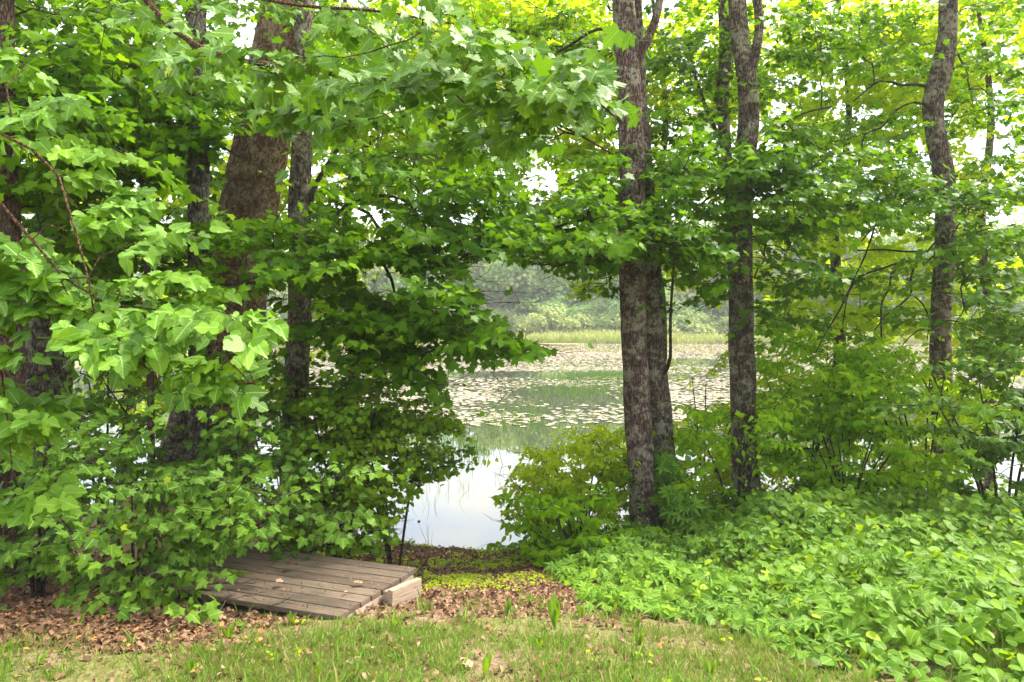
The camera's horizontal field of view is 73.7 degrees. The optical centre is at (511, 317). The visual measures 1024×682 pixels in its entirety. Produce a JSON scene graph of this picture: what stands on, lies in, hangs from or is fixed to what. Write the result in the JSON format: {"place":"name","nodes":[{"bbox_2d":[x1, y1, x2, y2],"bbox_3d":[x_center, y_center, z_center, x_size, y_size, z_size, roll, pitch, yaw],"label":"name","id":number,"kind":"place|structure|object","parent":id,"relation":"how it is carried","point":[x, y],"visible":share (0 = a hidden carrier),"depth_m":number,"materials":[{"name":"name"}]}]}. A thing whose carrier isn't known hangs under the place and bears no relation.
{"place":"outdoors","nodes":[
{"label":"outdoors","id":0,"kind":"place"},
{"bbox_2d":[0,298,1023,681],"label":"ground","id":1,"kind":"structure","parent":0,"point":[90,674],"depth_m":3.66,"materials":[{"name":"green plant"}]},
{"bbox_2d":[28,649,48,666],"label":"weed","id":2,"kind":"object","parent":1,"relation":"on","point":[42,657],"visible":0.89,"depth_m":3.41,"materials":[{"name":"green plant"}]},
{"bbox_2d":[0,403,183,609],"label":"maple sapling","id":3,"kind":"object","parent":1,"relation":"on","point":[55,463],"visible":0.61,"depth_m":4.74,"materials":[{"name":"green plant"}]},
{"bbox_2d":[0,0,255,585],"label":"edge tree","id":4,"kind":"object","parent":1,"relation":"on","point":[101,111],"visible":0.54,"depth_m":5.53,"materials":[{"name":"green plant"}]},
{"bbox_2d":[17,4,238,563],"bbox_3d":[-3.437,-0.087,6.204,1.689,4.883,1.971,0,0,34],"label":"thin sapling","id":5,"kind":"object","parent":1,"relation":"on","point":[214,159],"visible":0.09,"depth_m":6.28,"materials":[{"name":"green plant"}]},
{"bbox_2d":[15,0,251,540],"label":"dark tree","id":6,"kind":"object","parent":1,"relation":"on","point":[33,343],"visible":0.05,"depth_m":7.84,"materials":[{"name":"green plant"}]},
{"bbox_2d":[0,441,268,626],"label":"maple sapling","id":7,"kind":"object","parent":1,"relation":"on","point":[139,531],"visible":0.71,"depth_m":4.49,"materials":[{"name":"green plant"}]},
{"bbox_2d":[0,50,288,527],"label":"mulberry tree","id":8,"kind":"object","parent":1,"relation":"on","point":[101,325],"visible":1,"depth_m":2.32,"materials":[{"name":"green plant"}]},
{"bbox_2d":[114,497,183,561],"bbox_3d":[-3.556,2.058,6.677,0.608,0.642,0.040,0,-14,-6],"label":"tan panel","id":9,"kind":"object","parent":1,"relation":"on","point":[126,547],"visible":0.02,"depth_m":6.64,"materials":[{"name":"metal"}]},
{"bbox_2d":[15,42,283,502],"bbox_3d":[-6.757,-2.105,11.947,6.408,10.948,3.828,0,0,0],"label":"sunlit tree","id":10,"kind":"object","parent":1,"relation":"on","point":[132,409],"visible":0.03,"depth_m":11.48,"materials":[{"name":"green plant"}]},
{"bbox_2d":[26,292,322,557],"bbox_3d":[-3.816,1.060,6.718,3.806,2.711,2.333,0,0,0],"label":"maple sapling","id":11,"kind":"object","parent":1,"relation":"on","point":[93,403],"visible":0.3,"depth_m":6.49,"materials":[{"name":"green plant"}]},
{"bbox_2d":[185,659,193,673],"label":"weed","id":12,"kind":"object","parent":1,"relation":"on","point":[188,664],"visible":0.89,"depth_m":3.29,"materials":[{"name":"green plant"}]},
{"bbox_2d":[104,351,285,463],"bbox_3d":[-3.037,1.327,7.109,1.717,2.345,1.422,0,0,0],"label":"round leaved shrub","id":13,"kind":"object","parent":1,"relation":"on","point":[275,385],"visible":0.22,"depth_m":6.61,"materials":[{"name":"green plant"}]},
{"bbox_2d":[96,82,320,464],"bbox_3d":[-4.840,-0.331,10.472,3.821,6.700,2.674,0,0,33],"label":"slanting tree","id":14,"kind":"object","parent":1,"relation":"on","point":[175,418],"visible":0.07,"depth_m":9.83,"materials":[{"name":"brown plant"}]},
{"bbox_2d":[222,622,233,638],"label":"weed","id":15,"kind":"object","parent":1,"relation":"on","point":[228,632],"visible":0.88,"depth_m":3.86,"materials":[{"name":"green plant"}]},
{"bbox_2d":[15,0,442,563],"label":"lichen tree","id":16,"kind":"object","parent":1,"relation":"on","point":[268,270],"visible":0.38,"depth_m":6.31,"materials":[{"name":"green plant"}]},
{"bbox_2d":[108,409,414,608],"bbox_3d":[-2.132,1.475,5.411,1.921,1.568,2.940,0,0,-36],"label":"maple sapling","id":17,"kind":"object","parent":1,"relation":"on","point":[241,499],"visible":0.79,"depth_m":4.92,"materials":[{"name":"green plant"}]},
{"bbox_2d":[265,251,287,320],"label":"tree","id":18,"kind":"object","parent":1,"relation":"on","point":[268,302],"visible":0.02,"depth_m":106.37,"materials":[{"name":"green plant"}]},
{"bbox_2d":[267,267,287,314],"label":"tree","id":19,"kind":"object","parent":1,"relation":"on","point":[284,292],"visible":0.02,"depth_m":100.70,"materials":[{"name":"green plant"}]},
{"bbox_2d":[153,546,416,619],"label":"wooden deck","id":20,"kind":"structure","parent":1,"relation":"on","point":[312,574],"depth_m":4.87,"materials":[{"name":"brown wood"}]},
{"bbox_2d":[207,577,255,592],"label":"fallen twig","id":21,"kind":"object","parent":20,"relation":"on","point":[236,581],"visible":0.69,"depth_m":4.78,"materials":[{"name":"brown wood"}]},
{"bbox_2d":[217,588,262,609],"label":"fallen twig","id":22,"kind":"object","parent":20,"relation":"on","point":[237,597],"visible":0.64,"depth_m":4.47,"materials":[{"name":"brown wood"}]},
{"bbox_2d":[184,0,439,527],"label":"leaning tree","id":23,"kind":"object","parent":1,"relation":"on","point":[240,196],"visible":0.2,"depth_m":9.08,"materials":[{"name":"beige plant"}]},
{"bbox_2d":[205,368,452,563],"bbox_3d":[-1.836,1.542,6.616,2.471,2.017,2.307,0,0,0],"label":"dense shrub","id":24,"kind":"object","parent":1,"relation":"on","point":[338,411],"visible":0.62,"depth_m":6.36,"materials":[{"name":"green plant"}]},
{"bbox_2d":[322,221,400,311],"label":"tree","id":25,"kind":"object","parent":1,"relation":"on","point":[375,270],"visible":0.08,"depth_m":100.35,"materials":[{"name":"green plant"}]},
{"bbox_2d":[260,374,478,565],"bbox_3d":[-1.456,1.697,7.345,2.372,2.113,2.302,0,0,-20],"label":"leaning shrub","id":26,"kind":"object","parent":1,"relation":"on","point":[406,421],"visible":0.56,"depth_m":7.00,"materials":[{"name":"green plant"}]},
{"bbox_2d":[80,0,693,184],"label":"overhanging maple","id":27,"kind":"object","parent":1,"relation":"on","point":[537,103],"visible":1,"depth_m":3.00,"materials":[{"name":"green plant"}]},
{"bbox_2d":[367,244,408,292],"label":"tree","id":28,"kind":"object","parent":1,"relation":"on","point":[386,279],"visible":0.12,"depth_m":101.30,"materials":[{"name":"green plant"}]},
{"bbox_2d":[389,612,399,629],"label":"weed","id":29,"kind":"object","parent":1,"relation":"on","point":[393,623],"visible":0.62,"depth_m":4.00,"materials":[{"name":"green plant"}]},
{"bbox_2d":[278,0,517,484],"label":"sunlit tree","id":30,"kind":"object","parent":1,"relation":"on","point":[375,139],"visible":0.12,"depth_m":11.33,"materials":[{"name":"green plant"}]},
{"bbox_2d":[383,577,421,608],"bbox_3d":[-0.777,1.957,4.799,0.099,0.175,0.330,0,-4,30],"label":"timber block","id":31,"kind":"object","parent":1,"relation":"on","point":[401,592],"depth_m":4.75,"materials":[{"name":"beige wood"}]},
{"bbox_2d":[226,0,596,554],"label":"lakeside maple","id":32,"kind":"object","parent":1,"relation":"on","point":[413,322],"visible":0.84,"depth_m":6.61,"materials":[{"name":"green plant"}]},
{"bbox_2d":[382,254,457,309],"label":"tree","id":33,"kind":"object","parent":1,"relation":"on","point":[399,283],"visible":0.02,"depth_m":97.79,"materials":[{"name":"green plant"}]},
{"bbox_2d":[426,252,488,312],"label":"tree","id":34,"kind":"object","parent":1,"relation":"on","point":[454,284],"visible":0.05,"depth_m":103.14,"materials":[{"name":"green plant"}]},
{"bbox_2d":[433,304,498,322],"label":"shrub","id":35,"kind":"object","parent":1,"relation":"on","point":[495,313],"visible":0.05,"depth_m":96.47,"materials":[{"name":"green plant"}]},
{"bbox_2d":[482,651,491,676],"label":"weed","id":36,"kind":"object","parent":1,"relation":"on","point":[487,659],"visible":0.91,"depth_m":3.26,"materials":[{"name":"green plant"}]},
{"bbox_2d":[441,220,535,314],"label":"tree","id":37,"kind":"object","parent":1,"relation":"on","point":[485,287],"visible":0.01,"depth_m":108.48,"materials":[{"name":"green plant"}]},
{"bbox_2d":[458,252,539,309],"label":"tree","id":38,"kind":"object","parent":1,"relation":"on","point":[493,295],"visible":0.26,"depth_m":103.33,"materials":[{"name":"green plant"}]},
{"bbox_2d":[504,597,510,616],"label":"weed","id":39,"kind":"object","parent":1,"relation":"on","point":[507,607],"visible":0.83,"depth_m":4.31,"materials":[{"name":"green plant"}]},
{"bbox_2d":[489,306,527,329],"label":"shrub","id":40,"kind":"object","parent":1,"relation":"on","point":[502,312],"visible":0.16,"depth_m":97.66,"materials":[{"name":"green plant"}]},
{"bbox_2d":[0,523,1022,681],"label":"leaf litter","id":41,"kind":"object","parent":1,"relation":"on","point":[39,611],"visible":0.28,"depth_m":4.33,"materials":[{"name":"brown plant"}]},
{"bbox_2d":[508,313,541,332],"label":"shrub","id":42,"kind":"object","parent":1,"relation":"on","point":[520,325],"visible":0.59,"depth_m":95.25,"materials":[{"name":"green plant"}]},
{"bbox_2d":[475,222,596,325],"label":"tree","id":43,"kind":"object","parent":1,"relation":"on","point":[499,267],"visible":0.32,"depth_m":100.22,"materials":[{"name":"green plant"}]},
{"bbox_2d":[530,631,548,648],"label":"weed","id":44,"kind":"object","parent":1,"relation":"on","point":[544,635],"visible":0.9,"depth_m":3.71,"materials":[{"name":"green plant"}]},
{"bbox_2d":[524,303,581,333],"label":"shrub","id":45,"kind":"object","parent":1,"relation":"on","point":[544,323],"visible":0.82,"depth_m":94.94,"materials":[{"name":"green plant"}]},
{"bbox_2d":[514,265,593,311],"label":"tree","id":46,"kind":"object","parent":1,"relation":"on","point":[546,292],"visible":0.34,"depth_m":103.80,"materials":[{"name":"green plant"}]},
{"bbox_2d":[511,294,597,325],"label":"shrub","id":47,"kind":"object","parent":1,"relation":"on","point":[521,308],"visible":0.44,"depth_m":98.93,"materials":[{"name":"green plant"}]},
{"bbox_2d":[548,593,560,627],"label":"weed","id":48,"kind":"object","parent":1,"relation":"on","point":[554,609],"visible":1,"depth_m":4.11,"materials":[{"name":"green plant"}]},
{"bbox_2d":[471,478,668,566],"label":"waterside bush","id":49,"kind":"object","parent":1,"relation":"on","point":[547,505],"visible":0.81,"depth_m":7.25,"materials":[{"name":"green plant"}]},
{"bbox_2d":[532,305,608,330],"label":"shrub","id":50,"kind":"object","parent":1,"relation":"on","point":[572,308],"visible":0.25,"depth_m":97.64,"materials":[{"name":"green plant"}]},
{"bbox_2d":[472,420,674,538],"bbox_3d":[0.883,2.199,8.884,2.797,1.737,2.281,0,0,-13],"label":"waterside bush","id":51,"kind":"object","parent":1,"relation":"on","point":[600,467],"visible":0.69,"depth_m":8.59,"materials":[{"name":"green plant"}]},
{"bbox_2d":[561,312,608,330],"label":"shrub","id":52,"kind":"object","parent":1,"relation":"on","point":[586,319],"visible":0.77,"depth_m":95.13,"materials":[{"name":"green plant"}]},
{"bbox_2d":[565,268,618,311],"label":"tree","id":53,"kind":"object","parent":1,"relation":"on","point":[594,296],"visible":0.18,"depth_m":104.26,"materials":[{"name":"green plant"}]},
{"bbox_2d":[194,539,990,681],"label":"path seedlings","id":54,"kind":"object","parent":1,"relation":"on","point":[468,576],"visible":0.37,"depth_m":6.18,"materials":[{"name":"green plant"}]},
{"bbox_2d":[567,297,620,326],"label":"shrub","id":55,"kind":"object","parent":1,"relation":"on","point":[606,305],"visible":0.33,"depth_m":98.51,"materials":[{"name":"green plant"}]},
{"bbox_2d":[405,0,786,360],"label":"sunlit tree","id":56,"kind":"object","parent":1,"relation":"on","point":[572,150],"visible":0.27,"depth_m":11.19,"materials":[{"name":"green plant"}]},
{"bbox_2d":[591,311,620,330],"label":"shrub","id":57,"kind":"object","parent":1,"relation":"on","point":[606,319],"visible":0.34,"depth_m":95.88,"materials":[{"name":"green plant"}]},
{"bbox_2d":[441,0,794,525],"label":"forked maple","id":58,"kind":"object","parent":1,"relation":"on","point":[633,216],"visible":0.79,"depth_m":7.76,"materials":[{"name":"green plant"}]},
{"bbox_2d":[598,306,667,328],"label":"shrub","id":59,"kind":"object","parent":1,"relation":"on","point":[609,313],"visible":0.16,"depth_m":95.00,"materials":[{"name":"green plant"}]},
{"bbox_2d":[603,274,670,318],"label":"tree","id":60,"kind":"object","parent":1,"relation":"on","point":[618,296],"visible":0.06,"depth_m":99.49,"materials":[{"name":"green plant"}]},
{"bbox_2d":[634,627,643,645],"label":"weed","id":61,"kind":"object","parent":1,"relation":"on","point":[641,636],"visible":0.9,"depth_m":3.72,"materials":[{"name":"green plant"}]},
{"bbox_2d":[283,326,1014,343],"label":"marsh grass","id":62,"kind":"structure","parent":1,"relation":"on","point":[600,336],"depth_m":85.53,"materials":[{"name":"green plant"}]},
{"bbox_2d":[620,450,717,545],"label":"creeper on trunk","id":63,"kind":"object","parent":1,"relation":"on","point":[681,511],"visible":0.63,"depth_m":7.77,"materials":[{"name":"green plant"}]},
{"bbox_2d":[662,271,683,314],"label":"tree","id":64,"kind":"object","parent":1,"relation":"on","point":[674,292],"visible":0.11,"depth_m":101.39,"materials":[{"name":"green plant"}]},
{"bbox_2d":[667,321,684,332],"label":"shrub","id":65,"kind":"object","parent":1,"relation":"on","point":[676,330],"visible":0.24,"depth_m":94.19,"materials":[{"name":"green plant"}]},
{"bbox_2d":[666,300,708,333],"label":"shrub","id":66,"kind":"object","parent":1,"relation":"on","point":[682,311],"visible":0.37,"depth_m":96.69,"materials":[{"name":"green plant"}]},
{"bbox_2d":[667,311,719,334],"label":"shrub","id":67,"kind":"object","parent":1,"relation":"on","point":[701,326],"visible":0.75,"depth_m":94.36,"materials":[{"name":"green plant"}]},
{"bbox_2d":[578,0,818,524],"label":"twin maple","id":68,"kind":"object","parent":1,"relation":"on","point":[662,419],"visible":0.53,"depth_m":8.63,"materials":[{"name":"green plant"}]},
{"bbox_2d":[683,303,728,329],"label":"shrub","id":69,"kind":"object","parent":1,"relation":"on","point":[703,309],"visible":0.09,"depth_m":100.39,"materials":[{"name":"green plant"}]},
{"bbox_2d":[702,655,716,672],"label":"weed","id":70,"kind":"object","parent":1,"relation":"on","point":[710,668],"visible":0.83,"depth_m":3.32,"materials":[{"name":"green plant"}]},
{"bbox_2d":[707,317,728,333],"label":"shrub","id":71,"kind":"object","parent":1,"relation":"on","point":[721,327],"visible":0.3,"depth_m":95.34,"materials":[{"name":"green plant"}]},
{"bbox_2d":[666,350,783,504],"bbox_3d":[2.907,1.745,10.166,2.433,2.629,2.453,0,0,0],"label":"lit shrub","id":72,"kind":"object","parent":1,"relation":"on","point":[716,486],"visible":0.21,"depth_m":9.87,"materials":[{"name":"green plant"}]},
{"bbox_2d":[622,375,834,527],"bbox_3d":[2.678,1.734,8.565,2.186,2.028,2.476,0,0,38],"label":"leafy shrub","id":73,"kind":"object","parent":1,"relation":"on","point":[712,419],"visible":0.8,"depth_m":8.27,"materials":[{"name":"green plant"}]},
{"bbox_2d":[673,222,786,313],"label":"tree","id":74,"kind":"object","parent":1,"relation":"on","point":[682,298],"visible":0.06,"depth_m":101.12,"materials":[{"name":"green plant"}]},
{"bbox_2d":[708,309,755,332],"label":"shrub","id":75,"kind":"object","parent":1,"relation":"on","point":[720,316],"visible":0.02,"depth_m":98.80,"materials":[{"name":"green plant"}]},
{"bbox_2d":[716,316,766,330],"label":"shrub","id":76,"kind":"object","parent":1,"relation":"on","point":[726,319],"visible":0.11,"depth_m":94.84,"materials":[{"name":"green plant"}]},
{"bbox_2d":[517,466,1023,681],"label":"bittersweet bed","id":77,"kind":"object","parent":1,"relation":"on","point":[1003,532],"visible":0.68,"depth_m":4.86,"materials":[{"name":"green plant"}]},
{"bbox_2d":[714,227,828,313],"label":"tree","id":78,"kind":"object","parent":1,"relation":"on","point":[795,270],"visible":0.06,"depth_m":99.48,"materials":[{"name":"green plant"}]},
{"bbox_2d":[613,0,938,511],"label":"many stemmed maple","id":79,"kind":"object","parent":1,"relation":"on","point":[734,38],"visible":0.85,"depth_m":8.97,"materials":[{"name":"green plant"}]},
{"bbox_2d":[755,219,853,300],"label":"tree","id":80,"kind":"object","parent":1,"relation":"on","point":[794,257],"visible":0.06,"depth_m":102.49,"materials":[{"name":"green plant"}]},
{"bbox_2d":[747,453,884,569],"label":"climbing vine","id":81,"kind":"object","parent":1,"relation":"on","point":[858,527],"visible":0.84,"depth_m":6.21,"materials":[{"name":"green plant"}]},
{"bbox_2d":[719,328,920,493],"bbox_3d":[4.142,1.514,9.263,2.540,2.729,3.155,0,0,31],"label":"leafy shrub","id":82,"kind":"object","parent":1,"relation":"on","point":[821,388],"visible":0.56,"depth_m":8.78,"materials":[{"name":"green plant"}]},
{"bbox_2d":[698,0,973,467],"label":"sunlit tree","id":83,"kind":"object","parent":1,"relation":"on","point":[832,245],"visible":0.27,"depth_m":12.42,"materials":[{"name":"green plant"}]},
{"bbox_2d":[780,431,899,506],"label":"twiggy shrub","id":84,"kind":"object","parent":1,"relation":"on","point":[786,469],"visible":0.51,"depth_m":8.24,"materials":[{"name":"green plant"}]},
{"bbox_2d":[705,348,1023,491],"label":"lit shrub","id":85,"kind":"object","parent":1,"relation":"on","point":[761,383],"visible":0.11,"depth_m":10.52,"materials":[{"name":"green plant"}]},
{"bbox_2d":[809,240,922,309],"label":"tree","id":86,"kind":"object","parent":1,"relation":"on","point":[901,277],"visible":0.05,"depth_m":104.67,"materials":[{"name":"green plant"}]},
{"bbox_2d":[847,296,905,323],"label":"shrub","id":87,"kind":"object","parent":1,"relation":"on","point":[892,306],"visible":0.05,"depth_m":100.24,"materials":[{"name":"green plant"}]},
{"bbox_2d":[830,229,959,306],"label":"tree","id":88,"kind":"object","parent":1,"relation":"on","point":[893,238],"visible":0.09,"depth_m":100.61,"materials":[{"name":"green plant"}]},
{"bbox_2d":[768,0,1023,496],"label":"bent maple","id":89,"kind":"object","parent":1,"relation":"on","point":[944,201],"visible":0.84,"depth_m":9.39,"materials":[{"name":"green plant"}]},
{"bbox_2d":[846,238,970,307],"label":"tree","id":90,"kind":"object","parent":1,"relation":"on","point":[916,248],"visible":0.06,"depth_m":100.64,"materials":[{"name":"green plant"}]},
{"bbox_2d":[809,328,1010,510],"bbox_3d":[5.020,1.434,8.561,2.748,2.613,2.866,0,0,0],"label":"leafy shrub","id":91,"kind":"object","parent":1,"relation":"on","point":[907,466],"visible":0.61,"depth_m":8.29,"materials":[{"name":"green plant"}]},
{"bbox_2d":[879,483,956,533],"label":"climbing vine","id":92,"kind":"object","parent":1,"relation":"on","point":[898,503],"visible":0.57,"depth_m":6.55,"materials":[{"name":"green plant"}]},
{"bbox_2d":[826,0,1023,490],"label":"sunlit tree","id":93,"kind":"object","parent":1,"relation":"on","point":[987,79],"visible":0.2,"depth_m":12.52,"materials":[{"name":"green plant"}]},
{"bbox_2d":[861,318,1023,546],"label":"leafy shrub","id":94,"kind":"object","parent":1,"relation":"on","point":[1000,450],"visible":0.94,"depth_m":6.68,"materials":[{"name":"green plant"}]},
{"bbox_2d":[784,399,938,413],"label":"climbing vine","id":95,"kind":"object","parent":94,"relation":"attached to","point":[859,410],"visible":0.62,"depth_m":7.09,"materials":[{"name":"green plant"}]},
{"bbox_2d":[923,392,968,531],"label":"climbing vine","id":96,"kind":"object","parent":94,"relation":"attached to","point":[953,509],"visible":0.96,"depth_m":6.17,"materials":[{"name":"green plant"}]},
{"bbox_2d":[913,257,1017,317],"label":"tree","id":97,"kind":"object","parent":1,"relation":"on","point":[1003,272],"visible":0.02,"depth_m":100.02,"materials":[{"name":"green plant"}]},
{"bbox_2d":[963,276,1023,315],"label":"tree","id":98,"kind":"object","parent":1,"relation":"on","point":[1018,304],"visible":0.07,"depth_m":97.81,"materials":[{"name":"green plant"}]},
{"bbox_2d":[974,216,1023,265],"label":"tree","id":99,"kind":"object","parent":1,"relation":"on","point":[1011,222],"visible":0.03,"depth_m":112.55,"materials":[{"name":"green plant"}]},
{"bbox_2d":[992,225,1023,306],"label":"tree","id":100,"kind":"object","parent":1,"relation":"on","point":[1021,278],"visible":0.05,"depth_m":102.76,"materials":[{"name":"green plant"}]},
{"bbox_2d":[15,0,1023,275],"label":"sky","id":101,"kind":"structure","parent":0,"point":[246,31],"materials":[{"name":"white"}]},
{"bbox_2d":[61,343,1023,550],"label":"water","id":102,"kind":"structure","parent":0,"point":[451,521],"depth_m":20.25,"materials":[{"name":"grey liquid"}]},
{"bbox_2d":[389,430,530,543],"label":"pond reeds","id":103,"kind":"object","parent":102,"relation":"on","point":[459,478],"visible":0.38,"depth_m":13.89,"materials":[{"name":"green plant"}]},
{"bbox_2d":[309,343,1023,435],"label":"lily pads","id":104,"kind":"object","parent":102,"relation":"on","point":[472,395],"visible":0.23,"depth_m":33.88,"materials":[{"name":"green plant"}]},
{"bbox_2d":[414,366,713,466],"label":"water grass","id":105,"kind":"structure","parent":0,"point":[600,375],"depth_m":28.89,"materials":[{"name":"green plant"}]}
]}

